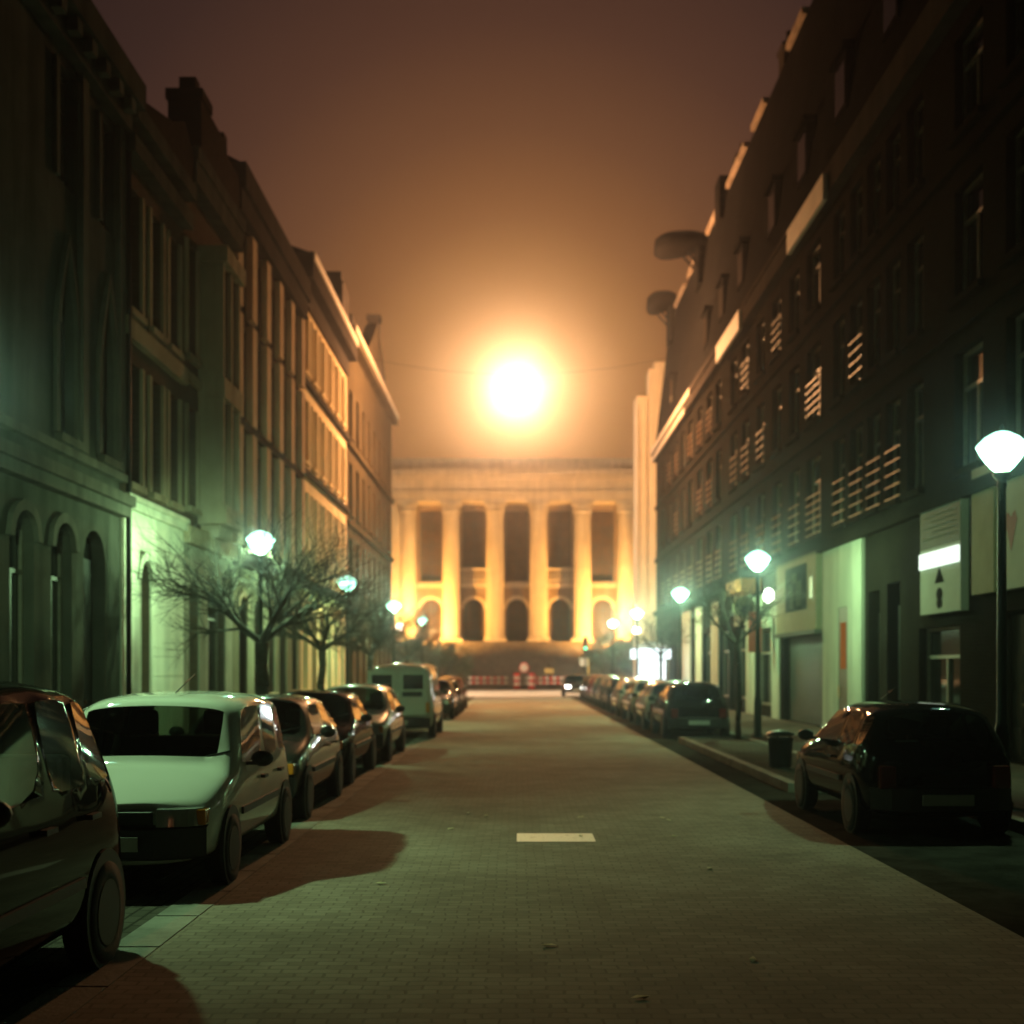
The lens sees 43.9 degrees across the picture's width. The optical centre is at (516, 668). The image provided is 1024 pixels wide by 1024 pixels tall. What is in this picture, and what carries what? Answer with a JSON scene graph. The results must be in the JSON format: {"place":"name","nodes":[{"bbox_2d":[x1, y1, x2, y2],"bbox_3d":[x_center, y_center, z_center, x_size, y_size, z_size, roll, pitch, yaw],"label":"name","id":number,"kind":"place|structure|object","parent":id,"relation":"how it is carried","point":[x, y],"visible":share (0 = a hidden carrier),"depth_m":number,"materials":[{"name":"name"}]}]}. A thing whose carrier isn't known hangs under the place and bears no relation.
{"place":"outdoors","nodes":[
{"label":"outdoors","id":0,"kind":"place"},
{"bbox_2d":[0,697,474,1021],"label":"parking lane","id":1,"kind":"structure","parent":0,"point":[151,891],"depth_m":9.51,"materials":[{"name":"asphalt"}]},
{"bbox_2d":[0,681,125,970],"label":"parked car","id":2,"kind":"object","parent":1,"relation":"on","point":[61,871],"visible":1,"depth_m":6.87,"materials":[{"name":"black paint"}]},
{"bbox_2d":[83,674,291,883],"bbox_3d":[-3.140,0.910,11.625,2.015,1.730,3.960,0,0,0],"label":"parked car","id":3,"kind":"object","parent":1,"relation":"on","point":[199,774],"visible":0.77,"depth_m":10.77,"materials":[{"name":"grey paint"}]},
{"bbox_2d":[250,694,342,818],"bbox_3d":[-3.260,1.052,16.150,2.055,1.446,4.110,0,0,0],"label":"parked car","id":4,"kind":"object","parent":1,"relation":"on","point":[310,736],"visible":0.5,"depth_m":15.64,"materials":[{"name":"grey paint"}]},
{"bbox_2d":[283,690,375,783],"bbox_3d":[-3.340,1.062,20.800,2.075,1.426,4.410,0,0,0],"label":"parked car","id":5,"kind":"object","parent":1,"relation":"on","point":[350,716],"visible":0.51,"depth_m":20.32,"materials":[{"name":"black paint"}]},
{"bbox_2d":[326,684,405,760],"bbox_3d":[-3.240,1.042,25.600,2.075,1.466,4.410,0,0,0],"label":"parked car","id":6,"kind":"object","parent":1,"relation":"on","point":[383,707],"visible":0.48,"depth_m":25.02,"materials":[{"name":"grey paint"}]},
{"bbox_2d":[367,663,447,737],"bbox_3d":[-2.980,0.812,33.950,2.195,1.926,4.510,0,0,0],"label":"panel van","id":7,"kind":"object","parent":1,"relation":"on","point":[415,687],"visible":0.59,"depth_m":31.77,"materials":[{"name":"grey paint"}]},
{"bbox_2d":[439,678,460,718],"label":"parked car","id":8,"kind":"object","parent":1,"relation":"on","point":[449,702],"visible":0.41,"depth_m":44.46,"materials":[{"name":"black paint"}]},
{"bbox_2d":[92,0,811,457],"label":"sky","id":9,"kind":"structure","parent":0,"point":[497,182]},
{"bbox_2d":[466,686,560,688],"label":"plaza","id":10,"kind":"structure","parent":0,"point":[511,687],"depth_m":110.66,"materials":[{"name":"stone"}]},
{"bbox_2d":[392,458,633,685],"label":"museum building","id":11,"kind":"structure","parent":10,"relation":"on","point":[506,567],"depth_m":130.40,"materials":[{"name":"stone"}]},
{"bbox_2d":[421,511,441,580],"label":"window","id":12,"kind":"structure","parent":11,"relation":"in","point":[431,521],"depth_m":134.30,"materials":[{"name":"brown glass"}]},
{"bbox_2d":[422,600,440,640],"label":"door","id":13,"kind":"structure","parent":11,"relation":"in","point":[434,607],"depth_m":134.30,"materials":[{"name":"brown glass"}]},
{"bbox_2d":[463,511,484,567],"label":"window","id":14,"kind":"structure","parent":11,"relation":"in","point":[473,521],"depth_m":134.30,"materials":[{"name":"brown glass"}]},
{"bbox_2d":[464,600,483,640],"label":"door","id":15,"kind":"structure","parent":11,"relation":"in","point":[473,609],"depth_m":134.30,"materials":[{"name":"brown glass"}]},
{"bbox_2d":[506,511,527,580],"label":"window","id":16,"kind":"structure","parent":11,"relation":"in","point":[516,521],"depth_m":134.30,"materials":[{"name":"brown glass"}]},
{"bbox_2d":[507,600,526,640],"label":"door","id":17,"kind":"structure","parent":11,"relation":"in","point":[516,609],"depth_m":134.30,"materials":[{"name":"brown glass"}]},
{"bbox_2d":[549,511,569,567],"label":"window","id":18,"kind":"structure","parent":11,"relation":"in","point":[559,521],"depth_m":134.30,"materials":[{"name":"brown glass"}]},
{"bbox_2d":[550,600,568,640],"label":"door","id":19,"kind":"structure","parent":11,"relation":"in","point":[559,609],"depth_m":134.30,"materials":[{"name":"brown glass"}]},
{"bbox_2d":[592,511,612,580],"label":"window","id":20,"kind":"structure","parent":11,"relation":"in","point":[602,521],"depth_m":134.30,"materials":[{"name":"brown glass"}]},
{"bbox_2d":[593,600,611,640],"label":"door","id":21,"kind":"structure","parent":11,"relation":"in","point":[602,609],"depth_m":134.30,"materials":[{"name":"glass"}]},
{"bbox_2d":[466,689,579,696],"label":"cross street","id":22,"kind":"structure","parent":0,"point":[512,693],"depth_m":90.41,"materials":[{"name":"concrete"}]},
{"bbox_2d":[402,635,480,678],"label":"round bush","id":23,"kind":"object","parent":22,"relation":"on","point":[446,655],"visible":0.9,"depth_m":100.59,"materials":[{"name":"green plant"}]},
{"bbox_2d":[560,674,584,695],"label":"parked car","id":24,"kind":"object","parent":22,"relation":"on","point":[570,684],"visible":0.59,"depth_m":80.59,"materials":[{"name":"grey paint"}]},
{"bbox_2d":[576,623,633,675],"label":"round bush","id":25,"kind":"object","parent":22,"relation":"on","point":[626,666],"visible":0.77,"depth_m":100.40,"materials":[{"name":"green plant"}]},
{"bbox_2d":[634,362,664,676],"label":"corner building","id":26,"kind":"structure","parent":22,"relation":"on","point":[646,411],"depth_m":78.30,"materials":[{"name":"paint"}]},
{"bbox_2d":[61,697,1023,1023],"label":"road","id":27,"kind":"structure","parent":0,"point":[465,911],"depth_m":8.99,"materials":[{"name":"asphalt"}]},
{"bbox_2d":[517,833,595,841],"bbox_3d":[0.400,1.745,13.175,0.800,0.001,0.650,0,0,0],"label":"road marking","id":28,"kind":"object","parent":27,"relation":"on","point":[551,837],"visible":1,"depth_m":13.16,"materials":[{"name":"paint"}]},
{"bbox_2d":[689,738,796,780],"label":"pavement","id":29,"kind":"structure","parent":0,"point":[751,752],"depth_m":25.09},
{"bbox_2d":[677,565,810,738],"bbox_3d":[5.264,-0.466,29.743,2.856,4.197,2.986,0,0,30],"label":"bare tree","id":30,"kind":"object","parent":29,"relation":"on","point":[737,642],"visible":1,"depth_m":29.55,"materials":[{"name":"brown plant"}]},
{"bbox_2d":[766,730,794,767],"bbox_3d":[4.350,1.320,21.000,0.464,0.619,0.464,0,0,0],"label":"litter bin","id":31,"kind":"object","parent":29,"relation":"on","point":[780,751],"visible":1,"depth_m":20.84,"materials":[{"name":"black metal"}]},
{"bbox_2d":[571,697,1023,937],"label":"parking lane","id":32,"kind":"structure","parent":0,"point":[971,864],"depth_m":12.78,"materials":[{"name":"asphalt"}]},
{"bbox_2d":[607,678,648,716],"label":"parked car","id":33,"kind":"object","parent":32,"relation":"on","point":[616,698],"visible":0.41,"depth_m":46.83,"materials":[{"name":"grey paint"}]},
{"bbox_2d":[618,679,663,722],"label":"parked car","id":34,"kind":"object","parent":32,"relation":"on","point":[628,703],"visible":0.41,"depth_m":41.91,"materials":[{"name":"beige paint"}]},
{"bbox_2d":[631,680,685,728],"bbox_3d":[4.500,1.052,38.250,2.055,1.446,3.910,0,0,0],"label":"parked car","id":35,"kind":"object","parent":32,"relation":"on","point":[643,708],"visible":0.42,"depth_m":36.85,"materials":[{"name":"grey paint"}]},
{"bbox_2d":[648,682,729,737],"bbox_3d":[4.520,1.052,33.500,2.055,1.446,4.010,0,0,0],"label":"parked car","id":36,"kind":"object","parent":32,"relation":"on","point":[690,705],"visible":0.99,"depth_m":31.75,"materials":[{"name":"black paint"}]},
{"bbox_2d":[678,737,820,791],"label":"kerb","id":37,"kind":"structure","parent":32,"relation":"on","point":[776,780],"depth_m":21.89,"materials":[{"name":"concrete"}]},
{"bbox_2d":[794,685,1011,833],"bbox_3d":[4.380,0.980,14.850,2.015,1.590,3.910,0,0,0],"label":"parked car","id":38,"kind":"object","parent":32,"relation":"on","point":[862,761],"visible":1,"depth_m":13.20,"materials":[{"name":"black paint"}]},
{"bbox_2d":[728,709,1023,817],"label":"pavement","id":39,"kind":"structure","parent":0,"point":[769,724],"depth_m":32.47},
{"bbox_2d":[630,641,670,679],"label":"lit kiosk","id":40,"kind":"object","parent":39,"relation":"on","point":[649,669],"visible":0.59,"depth_m":63.00,"materials":[{"name":"white metal"}]},
{"bbox_2d":[615,609,696,678],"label":"bare tree","id":41,"kind":"object","parent":39,"relation":"on","point":[657,640],"visible":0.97,"depth_m":51.73,"materials":[{"name":"brown plant"}]},
{"bbox_2d":[646,86,821,716],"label":"apartment building","id":42,"kind":"structure","parent":39,"relation":"on","point":[701,453],"depth_m":56.83,"materials":[{"name":"brick"}]},
{"bbox_2d":[745,547,769,737],"bbox_3d":[5.700,-0.630,30.100,0.590,4.520,0.590,0,0,0],"label":"street lamp","id":43,"kind":"object","parent":39,"relation":"on","point":[757,554],"visible":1,"depth_m":30.05,"materials":[{"name":"grey"}]},
{"bbox_2d":[742,0,1011,735],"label":"apartment building","id":44,"kind":"structure","parent":39,"relation":"on","point":[804,303],"depth_m":36.96,"materials":[{"name":"brown brick"}]},
{"bbox_2d":[761,629,770,704],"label":"window","id":45,"kind":"structure","parent":44,"relation":"in","point":[766,634],"depth_m":44.53,"materials":[{"name":"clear glass"}]},
{"bbox_2d":[784,471,799,551],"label":"window","id":46,"kind":"structure","parent":44,"relation":"in","point":[796,544],"depth_m":39.47,"materials":[{"name":"black glass"}]},
{"bbox_2d":[774,551,821,637],"bbox_3d":[8.368,-2.140,38.000,0.257,2.320,5.500,0,0,0],"label":"poster board","id":47,"kind":"object","parent":44,"relation":"attached to","point":[805,611],"visible":0.86,"depth_m":37.18,"materials":[{"name":"grey"}]},
{"bbox_2d":[801,455,820,543],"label":"window","id":48,"kind":"structure","parent":44,"relation":"in","point":[816,463],"depth_m":36.94,"materials":[{"name":"black glass"}]},
{"bbox_2d":[801,345,820,431],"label":"window","id":49,"kind":"structure","parent":44,"relation":"in","point":[816,355],"depth_m":36.85,"materials":[{"name":"black glass"}]},
{"bbox_2d":[801,243,820,324],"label":"window","id":50,"kind":"structure","parent":44,"relation":"in","point":[816,257],"depth_m":36.92,"materials":[{"name":"black glass"}]},
{"bbox_2d":[827,439,844,532],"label":"window","id":51,"kind":"structure","parent":44,"relation":"in","point":[839,525],"depth_m":34.03,"materials":[{"name":"black glass"}]},
{"bbox_2d":[827,320,844,409],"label":"window","id":52,"kind":"structure","parent":44,"relation":"in","point":[838,400],"depth_m":34.03,"materials":[{"name":"black glass"}]},
{"bbox_2d":[827,211,844,292],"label":"window","id":53,"kind":"structure","parent":44,"relation":"in","point":[838,280],"depth_m":34.03,"materials":[{"name":"black glass"}]},
{"bbox_2d":[838,606,847,710],"bbox_3d":[8.439,0.017,32.850,0.117,3.225,0.980,0,0,0],"label":"narrow door","id":54,"kind":"structure","parent":44,"relation":"in","point":[843,611],"depth_m":32.90,"materials":[{"name":"red"}]},
{"bbox_2d":[844,426,862,525],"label":"window","id":55,"kind":"structure","parent":44,"relation":"in","point":[855,518],"depth_m":32.35,"materials":[{"name":"black glass"}]},
{"bbox_2d":[844,301,862,396],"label":"window","id":56,"kind":"structure","parent":44,"relation":"in","point":[856,385],"depth_m":32.25,"materials":[{"name":"black glass"}]},
{"bbox_2d":[844,186,862,273],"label":"window","id":57,"kind":"structure","parent":44,"relation":"in","point":[858,256],"depth_m":32.29,"materials":[{"name":"black glass"}]},
{"bbox_2d":[853,0,1023,765],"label":"apartment building","id":58,"kind":"structure","parent":39,"relation":"on","point":[938,132],"depth_m":25.64,"materials":[{"name":"brick"}]},
{"bbox_2d":[860,414,880,517],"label":"window","id":59,"kind":"structure","parent":58,"relation":"in","point":[873,510],"depth_m":30.74,"materials":[{"name":"black glass"}]},
{"bbox_2d":[860,282,880,382],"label":"window","id":60,"kind":"structure","parent":58,"relation":"in","point":[875,369],"depth_m":30.74,"materials":[{"name":"black glass"}]},
{"bbox_2d":[860,161,880,252],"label":"window","id":61,"kind":"structure","parent":58,"relation":"in","point":[876,234],"depth_m":30.74,"materials":[{"name":"black glass"}]},
{"bbox_2d":[879,400,900,510],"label":"window","id":62,"kind":"structure","parent":58,"relation":"in","point":[893,501],"depth_m":29.14,"materials":[{"name":"black glass"}]},
{"bbox_2d":[879,261,900,367],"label":"window","id":63,"kind":"structure","parent":58,"relation":"in","point":[892,355],"depth_m":29.20,"materials":[{"name":"black glass"}]},
{"bbox_2d":[879,133,900,230],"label":"window","id":64,"kind":"structure","parent":58,"relation":"in","point":[896,209],"depth_m":29.13,"materials":[{"name":"black glass"}]},
{"bbox_2d":[899,383,924,500],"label":"window","id":65,"kind":"structure","parent":58,"relation":"in","point":[919,489],"depth_m":27.54,"materials":[{"name":"black glass"}]},
{"bbox_2d":[899,236,924,349],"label":"window","id":66,"kind":"structure","parent":58,"relation":"in","point":[919,332],"depth_m":27.54,"materials":[{"name":"black glass"}]},
{"bbox_2d":[899,100,924,205],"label":"window","id":67,"kind":"structure","parent":58,"relation":"in","point":[919,181],"depth_m":27.52,"materials":[{"name":"black glass"}]},
{"bbox_2d":[927,625,959,704],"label":"window","id":68,"kind":"structure","parent":58,"relation":"in","point":[943,643],"depth_m":25.99,"materials":[{"name":"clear glass"}]},
{"bbox_2d":[919,499,968,615],"bbox_3d":[8.399,-2.175,25.100,0.197,2.150,2.400,0,0,0],"label":"wall sign","id":69,"kind":"object","parent":58,"relation":"attached to","point":[944,559],"visible":0.92,"depth_m":24.75,"materials":[{"name":"plastic"}]},
{"bbox_2d":[946,341,984,480],"bbox_3d":[8.550,-4.880,23.950,0.380,2.440,1.700,0,0,0],"label":"window","id":70,"kind":"structure","parent":58,"relation":"in","point":[972,359],"depth_m":24.32,"materials":[{"name":"black glass"}]},
{"bbox_2d":[946,172,984,311],"bbox_3d":[8.550,-8.105,23.950,0.380,2.290,1.700,0,0,0],"label":"window","id":71,"kind":"structure","parent":58,"relation":"in","point":[973,280],"depth_m":24.29,"materials":[{"name":"black glass"}]},
{"bbox_2d":[946,16,984,149],"bbox_3d":[8.550,-11.130,23.950,0.380,2.040,1.700,0,0,0],"label":"window","id":72,"kind":"structure","parent":58,"relation":"in","point":[973,107],"depth_m":24.24,"materials":[{"name":"black glass"}]},
{"bbox_2d":[971,461,998,594],"bbox_3d":[8.428,-2.500,22.850,0.137,2.300,1.100,0,0,0],"label":"wall sign","id":73,"kind":"object","parent":58,"relation":"attached to","point":[983,542],"visible":0.77,"depth_m":22.74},
{"bbox_2d":[996,312,1023,458],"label":"window","id":74,"kind":"structure","parent":58,"relation":"in","point":[1020,319],"depth_m":22.03,"materials":[{"name":"black glass"}]},
{"bbox_2d":[996,128,1023,269],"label":"window","id":75,"kind":"structure","parent":58,"relation":"in","point":[1012,255],"depth_m":22.03,"materials":[{"name":"black glass"}]},
{"bbox_2d":[996,0,1023,89],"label":"window","id":76,"kind":"structure","parent":58,"relation":"in","point":[1016,65],"depth_m":21.98,"materials":[{"name":"black glass"}]},
{"bbox_2d":[999,449,1023,590],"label":"wall sign","id":77,"kind":"object","parent":58,"relation":"attached to","point":[1015,527],"visible":0.71,"depth_m":21.30,"materials":[{"name":"plastic"}]},
{"bbox_2d":[1012,611,1023,762],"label":"door","id":78,"kind":"structure","parent":58,"relation":"in","point":[1017,617],"depth_m":22.16,"materials":[{"name":"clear glass"}]},
{"bbox_2d":[975,424,1023,806],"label":"street lamp","id":79,"kind":"object","parent":39,"relation":"on","point":[1001,439],"visible":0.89,"depth_m":14.95,"materials":[{"name":"grey"}]},
{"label":"pavement","id":80,"kind":"structure","parent":0,"visible":0},
{"bbox_2d":[0,0,145,708],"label":"town house","id":81,"kind":"structure","parent":80,"relation":"on","point":[72,93],"depth_m":21.91,"materials":[{"name":"grey stone"}]},
{"bbox_2d":[5,499,42,683],"bbox_3d":[-7.850,-0.990,20.050,0.380,3.360,1.340,0,0,0],"label":"window","id":82,"kind":"structure","parent":81,"relation":"in","point":[15,536],"depth_m":20.36,"materials":[{"name":"grey stone"}]},
{"bbox_2d":[48,513,81,706],"bbox_3d":[-7.850,-0.990,21.800,0.380,3.360,1.340,0,0,0],"label":"window","id":83,"kind":"structure","parent":81,"relation":"in","point":[59,519],"depth_m":22.17,"materials":[{"name":"grey stone"}]},
{"bbox_2d":[53,53,80,197],"bbox_3d":[-7.885,-9.350,21.975,0.310,2.000,1.170,0,0,0],"label":"window","id":84,"kind":"structure","parent":81,"relation":"in","point":[58,83],"depth_m":22.33,"materials":[{"name":"black glass"}]},
{"bbox_2d":[53,234,83,450],"bbox_3d":[-7.850,-5.690,21.975,0.380,3.660,1.190,0,0,0],"label":"window","id":85,"kind":"structure","parent":81,"relation":"in","point":[67,257],"depth_m":22.11,"materials":[{"name":"grey stone"}]},
{"bbox_2d":[84,537,91,707],"bbox_3d":[-8.025,-0.465,23.500,0.130,4.170,1.160,0,0,0],"label":"door","id":86,"kind":"structure","parent":81,"relation":"in","point":[87,550],"depth_m":23.82,"materials":[{"name":"glass"}]},
{"bbox_2d":[96,111,117,238],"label":"window","id":87,"kind":"structure","parent":81,"relation":"in","point":[100,135],"depth_m":23.74,"materials":[{"name":"black glass"}]},
{"bbox_2d":[96,273,121,469],"bbox_3d":[-7.850,-5.690,24.175,0.380,3.660,1.190,0,0,0],"label":"window","id":88,"kind":"structure","parent":81,"relation":"in","point":[108,295],"depth_m":24.02,"materials":[{"name":"grey stone"}]},
{"bbox_2d":[120,103,196,695],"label":"town house","id":89,"kind":"structure","parent":80,"relation":"on","point":[161,188],"depth_m":27.00,"materials":[{"name":"stone"}]},
{"bbox_2d":[125,369,147,494],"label":"window","id":90,"kind":"structure","parent":89,"relation":"in","point":[140,488],"depth_m":26.30,"materials":[{"name":"glass"}]},
{"bbox_2d":[131,197,147,325],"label":"window","id":91,"kind":"structure","parent":89,"relation":"in","point":[139,317],"depth_m":26.30,"materials":[{"name":"grey glass"}]},
{"bbox_2d":[147,375,167,504],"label":"window","id":92,"kind":"structure","parent":89,"relation":"in","point":[154,496],"depth_m":26.99,"materials":[{"name":"grey glass"}]},
{"bbox_2d":[147,207,167,344],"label":"window","id":93,"kind":"structure","parent":89,"relation":"in","point":[161,337],"depth_m":26.99,"materials":[{"name":"grey stone"}]},
{"bbox_2d":[166,390,184,511],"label":"window","id":94,"kind":"structure","parent":89,"relation":"in","point":[178,507],"depth_m":28.39,"materials":[{"name":"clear glass"}]},
{"bbox_2d":[166,230,184,360],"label":"window","id":95,"kind":"structure","parent":89,"relation":"in","point":[176,352],"depth_m":28.39,"materials":[{"name":"grey glass"}]},
{"bbox_2d":[165,77,245,691],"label":"town house","id":96,"kind":"structure","parent":80,"relation":"on","point":[213,276],"depth_m":31.15,"materials":[{"name":"stone"}]},
{"bbox_2d":[184,402,201,516],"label":"window","id":97,"kind":"structure","parent":96,"relation":"in","point":[196,511],"depth_m":29.95,"materials":[{"name":"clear glass"}]},
{"bbox_2d":[184,236,201,368],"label":"window","id":98,"kind":"structure","parent":96,"relation":"in","point":[195,361],"depth_m":29.95,"materials":[{"name":"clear glass"}]},
{"bbox_2d":[206,579,228,690],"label":"window","id":99,"kind":"structure","parent":96,"relation":"in","point":[212,638],"depth_m":33.61,"materials":[{"name":"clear glass"}]},
{"bbox_2d":[117,500,398,693],"bbox_3d":[-5.157,-0.933,24.956,5.606,5.138,4.634,0,0,0],"label":"bare tree","id":100,"kind":"object","parent":80,"relation":"on","point":[269,633],"visible":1,"depth_m":24.87,"materials":[{"name":"brown plant"}]},
{"bbox_2d":[246,527,274,635],"bbox_3d":[-5.200,-0.630,25.800,0.590,4.520,0.590,0,0,0],"label":"street lamp","id":101,"kind":"object","parent":80,"relation":"on","point":[267,536],"visible":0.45,"depth_m":25.75,"materials":[{"name":"grey"}]},
{"bbox_2d":[227,155,310,693],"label":"town house","id":102,"kind":"structure","parent":80,"relation":"on","point":[275,296],"depth_m":39.09,"materials":[{"name":"stone"}]},
{"bbox_2d":[219,544,409,689],"bbox_3d":[-5.238,-0.837,32.354,5.012,4.952,3.983,0,0,0],"label":"bare tree","id":103,"kind":"object","parent":80,"relation":"on","point":[322,647],"visible":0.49,"depth_m":32.39,"materials":[{"name":"brown plant"}]},
{"bbox_2d":[291,245,358,689],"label":"town house","id":104,"kind":"structure","parent":80,"relation":"on","point":[331,343],"depth_m":51.31,"materials":[{"name":"paint"}]},
{"bbox_2d":[325,271,398,683],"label":"town house","id":105,"kind":"structure","parent":80,"relation":"on","point":[372,417],"depth_m":66.45,"materials":[{"name":"brown brick"}]},
{"bbox_2d":[316,589,429,681],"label":"bare tree","id":106,"kind":"object","parent":80,"relation":"on","point":[382,638],"visible":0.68,"depth_m":43.30,"materials":[{"name":"brown plant"}]},
{"bbox_2d":[359,601,443,662],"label":"bare tree","id":107,"kind":"object","parent":80,"relation":"on","point":[416,646],"visible":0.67,"depth_m":57.72,"materials":[{"name":"brown plant"}]},
{"label":"ground","id":108,"kind":"structure","parent":0,"visible":0},
{"bbox_2d":[0,697,479,1023],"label":"gutter","id":109,"kind":"object","parent":108,"relation":"on","point":[64,999],"visible":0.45,"depth_m":8.58,"materials":[{"name":"concrete"}]},
{"bbox_2d":[705,729,1023,834],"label":"kerb","id":110,"kind":"structure","parent":108,"relation":"on","point":[1016,825],"depth_m":13.77,"materials":[{"name":"concrete"}]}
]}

